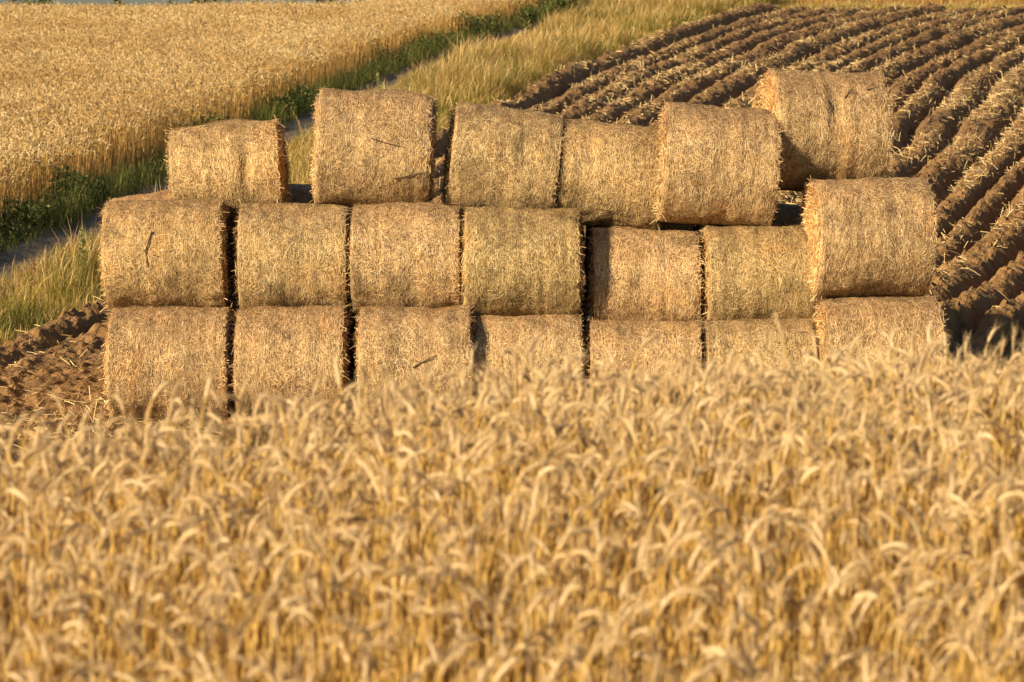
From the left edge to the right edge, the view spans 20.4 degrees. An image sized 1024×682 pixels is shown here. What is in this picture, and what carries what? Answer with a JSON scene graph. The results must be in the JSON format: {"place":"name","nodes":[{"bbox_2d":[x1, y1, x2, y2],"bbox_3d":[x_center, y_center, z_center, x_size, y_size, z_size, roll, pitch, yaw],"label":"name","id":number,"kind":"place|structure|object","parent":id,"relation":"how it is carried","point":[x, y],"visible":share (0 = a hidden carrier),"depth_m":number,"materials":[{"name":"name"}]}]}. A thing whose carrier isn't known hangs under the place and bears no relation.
{"place":"outdoors","nodes":[
{"label":"outdoors","id":0,"kind":"place"},
{"bbox_2d":[0,4,595,300],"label":"dirt track","id":1,"kind":"structure","parent":0,"point":[305,120],"depth_m":47.46,"materials":[{"name":"brown soil"}]},
{"bbox_2d":[0,2,1023,577],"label":"ploughed field","id":2,"kind":"structure","parent":0,"point":[84,324],"depth_m":66.35,"materials":[{"name":"soil"}]},
{"bbox_2d":[99,302,234,420],"bbox_3d":[-3.712,0.267,30.872,1.475,1.353,1.399,0,7,-2],"label":"straw bale","id":3,"kind":"object","parent":2,"relation":"on","point":[146,348],"visible":0.88,"depth_m":30.33},
{"bbox_2d":[92,193,235,317],"bbox_3d":[-3.797,-0.912,31.302,1.478,1.394,1.369,-2,7,-1],"label":"straw bale","id":4,"kind":"object","parent":3,"relation":"on","point":[189,255],"visible":0.95,"depth_m":30.78},
{"bbox_2d":[145,231,151,266],"bbox_3d":[-3.925,-0.994,30.714,0.032,0.384,0.141,3,7,21],"label":"twig","id":5,"kind":"object","parent":4,"relation":"attached to","point":[146,247],"visible":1,"depth_m":30.69,"materials":[{"name":"brown wood"}]},
{"bbox_2d":[228,298,239,321],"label":"straw bale","id":6,"kind":"object","parent":2,"relation":"on","point":[235,307],"visible":0.01,"depth_m":31.87},
{"bbox_2d":[228,305,354,419],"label":"straw bale","id":7,"kind":"object","parent":2,"relation":"on","point":[282,351],"visible":0.83,"depth_m":30.37},
{"bbox_2d":[231,200,354,319],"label":"straw bale","id":8,"kind":"object","parent":7,"relation":"on","point":[289,254],"visible":0.85,"depth_m":30.83},
{"bbox_2d":[163,115,294,227],"bbox_3d":[-3.179,-1.843,32.057,1.432,1.324,1.332,-5,7,0],"label":"straw bale","id":9,"kind":"object","parent":8,"relation":"on","point":[235,161],"visible":0.86,"depth_m":31.51},
{"bbox_2d":[348,307,355,393],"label":"straw bale","id":10,"kind":"object","parent":2,"relation":"on","point":[352,344],"visible":0.09,"depth_m":31.82},
{"bbox_2d":[353,315,358,359],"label":"straw bale","id":11,"kind":"object","parent":2,"relation":"on","point":[355,334],"visible":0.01,"depth_m":31.78},
{"bbox_2d":[350,302,476,418],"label":"straw bale","id":12,"kind":"object","parent":2,"relation":"on","point":[399,341],"visible":0.73,"depth_m":30.31},
{"bbox_2d":[345,201,464,316],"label":"straw bale","id":13,"kind":"object","parent":12,"relation":"on","point":[404,254],"visible":0.88,"depth_m":30.82},
{"bbox_2d":[308,87,440,205],"bbox_3d":[-1.534,-2.110,31.715,1.450,1.430,1.466,2,6,-2],"label":"straw bale","id":14,"kind":"object","parent":13,"relation":"on","point":[352,161],"visible":0.98,"depth_m":31.11},
{"bbox_2d":[412,354,436,367],"bbox_3d":[-0.929,0.217,30.247,0.267,0.147,0.027,-1,7,-7],"label":"twig","id":15,"kind":"object","parent":12,"relation":"attached to","point":[423,361],"visible":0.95,"depth_m":30.24,"materials":[{"name":"brown wood"}]},
{"bbox_2d":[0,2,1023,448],"bbox_3d":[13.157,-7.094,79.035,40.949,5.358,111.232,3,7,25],"label":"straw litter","id":16,"kind":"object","parent":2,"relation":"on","point":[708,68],"visible":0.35,"depth_m":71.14,"materials":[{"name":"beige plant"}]},
{"bbox_2d":[471,313,588,415],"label":"straw bale","id":17,"kind":"object","parent":2,"relation":"on","point":[494,336],"visible":0.55,"depth_m":30.51},
{"bbox_2d":[457,206,586,317],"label":"straw bale","id":18,"kind":"object","parent":17,"relation":"on","point":[521,261],"visible":0.96,"depth_m":30.65},
{"bbox_2d":[439,100,567,213],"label":"straw bale","id":19,"kind":"object","parent":18,"relation":"on","point":[500,156],"visible":0.92,"depth_m":31.29},
{"bbox_2d":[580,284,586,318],"bbox_3d":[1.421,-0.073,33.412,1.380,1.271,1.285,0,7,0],"label":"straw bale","id":20,"kind":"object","parent":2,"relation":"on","point":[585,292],"visible":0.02,"depth_m":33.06},
{"bbox_2d":[584,221,696,297],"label":"straw bale","id":21,"kind":"object","parent":20,"relation":"on","point":[665,226],"visible":0.11,"depth_m":32.34},
{"bbox_2d":[554,118,661,229],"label":"straw bale","id":22,"kind":"object","parent":21,"relation":"on","point":[609,174],"visible":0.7,"depth_m":31.40},
{"bbox_2d":[581,298,589,366],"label":"straw bale","id":23,"kind":"object","parent":2,"relation":"on","point":[584,314],"visible":0.06,"depth_m":31.80},
{"bbox_2d":[584,317,706,407],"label":"straw bale","id":24,"kind":"object","parent":2,"relation":"on","point":[623,340],"visible":0.61,"depth_m":30.51},
{"bbox_2d":[584,226,707,323],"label":"straw bale","id":25,"kind":"object","parent":24,"relation":"on","point":[635,274],"visible":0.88,"depth_m":30.96},
{"bbox_2d":[699,317,819,412],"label":"straw bale","id":26,"kind":"object","parent":2,"relation":"on","point":[724,336],"visible":0.44,"depth_m":30.55},
{"bbox_2d":[699,223,818,323],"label":"straw bale","id":27,"kind":"object","parent":26,"relation":"on","point":[755,272],"visible":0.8,"depth_m":30.89},
{"bbox_2d":[650,100,787,226],"bbox_3d":[2.253,-1.901,31.531,1.444,1.480,1.459,4,6,-3],"label":"straw bale","id":28,"kind":"object","parent":27,"relation":"on","point":[719,166],"visible":0.94,"depth_m":30.96},
{"bbox_2d":[811,295,949,417],"bbox_3d":[3.944,0.223,30.786,1.481,1.438,1.442,0,6,-3],"label":"straw bale","id":29,"kind":"object","parent":2,"relation":"on","point":[836,321],"visible":0.45,"depth_m":30.24},
{"bbox_2d":[794,176,941,300],"bbox_3d":[3.876,-1.072,31.084,1.434,1.459,1.532,0,6,-5],"label":"straw bale","id":30,"kind":"object","parent":29,"relation":"on","point":[871,237],"visible":0.98,"depth_m":30.49},
{"bbox_2d":[748,65,899,191],"bbox_3d":[3.452,-2.314,31.888,1.484,1.502,1.511,2,6,-9],"label":"straw bale","id":31,"kind":"object","parent":30,"relation":"on","point":[831,131],"visible":0.76,"depth_m":31.30},
{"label":"straw bale","id":32,"kind":"object","parent":2,"relation":"on","visible":0},
{"bbox_2d":[101,189,236,291],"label":"straw bale","id":33,"kind":"object","parent":32,"relation":"on","point":[162,195],"visible":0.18,"depth_m":32.59},
{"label":"straw bale","id":34,"kind":"object","parent":2,"relation":"on","visible":0},
{"bbox_2d":[289,183,352,212],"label":"straw bale","id":35,"kind":"object","parent":34,"relation":"on","point":[301,193],"visible":0.05,"depth_m":32.70},
{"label":"straw bale","id":36,"kind":"object","parent":2,"relation":"on","visible":0},
{"bbox_2d":[695,203,800,234],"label":"straw bale","id":37,"kind":"object","parent":36,"relation":"on","point":[785,213],"visible":0.07,"depth_m":32.36},
{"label":"straw bale","id":38,"kind":"object","parent":2,"relation":"on","visible":0},
{"bbox_2d":[581,225,585,288],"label":"straw bale","id":39,"kind":"object","parent":38,"relation":"on","point":[583,238],"visible":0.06,"depth_m":32.69},
{"bbox_2d":[0,0,1023,681],"bbox_3d":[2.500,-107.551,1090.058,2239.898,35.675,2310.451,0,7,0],"label":"ground","id":40,"kind":"structure","parent":0,"point":[306,172],"depth_m":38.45,"materials":[{"name":"plant"}]},
{"bbox_2d":[7,0,52,5],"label":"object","id":41,"kind":"object","parent":40,"relation":"on","point":[40,2],"visible":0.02,"depth_m":188.16,"materials":[{"name":"green plant"}]},
{"bbox_2d":[32,258,37,282],"bbox_3d":[-6.610,-0.835,39.370,0.098,0.624,0.096,0,7,0],"label":"weed plant","id":42,"kind":"object","parent":40,"relation":"on","point":[34,266],"visible":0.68,"depth_m":39.35,"materials":[{"name":"green plant"}]},
{"bbox_2d":[77,226,89,287],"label":"weed plant","id":43,"kind":"object","parent":40,"relation":"on","point":[82,240],"visible":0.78,"depth_m":40.69,"materials":[{"name":"green plant"}]},
{"bbox_2d":[114,0,125,4],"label":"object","id":44,"kind":"object","parent":40,"relation":"on","point":[115,1],"depth_m":198.07,"materials":[{"name":"green plant"}]},
{"bbox_2d":[187,0,221,5],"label":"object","id":45,"kind":"object","parent":40,"relation":"on","point":[205,1],"visible":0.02,"depth_m":188.49,"materials":[{"name":"green plant"}]},
{"bbox_2d":[0,0,590,255],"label":"undergrowth","id":46,"kind":"object","parent":40,"relation":"on","point":[69,204],"visible":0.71,"depth_m":60.39,"materials":[{"name":"green plant"}]},
{"bbox_2d":[314,0,339,3],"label":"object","id":47,"kind":"object","parent":40,"relation":"on","point":[326,1],"depth_m":188.81,"materials":[{"name":"green plant"}]},
{"bbox_2d":[366,73,384,88],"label":"weed plant","id":48,"kind":"object","parent":40,"relation":"on","point":[378,78],"visible":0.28,"depth_m":70.43,"materials":[{"name":"green plant"}]},
{"bbox_2d":[442,49,446,66],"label":"weed plant","id":49,"kind":"object","parent":40,"relation":"on","point":[443,54],"visible":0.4,"depth_m":79.59,"materials":[{"name":"plant"}]},
{"bbox_2d":[480,25,484,43],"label":"weed plant","id":50,"kind":"object","parent":40,"relation":"on","point":[482,36],"visible":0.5,"depth_m":87.97,"materials":[{"name":"green plant"}]},
{"bbox_2d":[0,311,1023,681],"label":"ripe rye","id":51,"kind":"object","parent":40,"relation":"on","point":[840,533],"visible":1,"depth_m":8.99,"materials":[{"name":"yellow plant"}]},
{"bbox_2d":[0,0,1023,229],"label":"standing grain","id":52,"kind":"object","parent":40,"relation":"on","point":[80,85],"visible":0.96,"depth_m":73.17},
{"bbox_2d":[517,1,537,33],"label":"weed plant","id":53,"kind":"object","parent":40,"relation":"on","point":[528,17],"visible":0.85,"depth_m":103.29,"materials":[{"name":"green plant"}]},
{"bbox_2d":[550,0,573,15],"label":"weed plant","id":54,"kind":"object","parent":40,"relation":"on","point":[562,4],"visible":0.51,"depth_m":109.14,"materials":[{"name":"green plant"}]}
]}

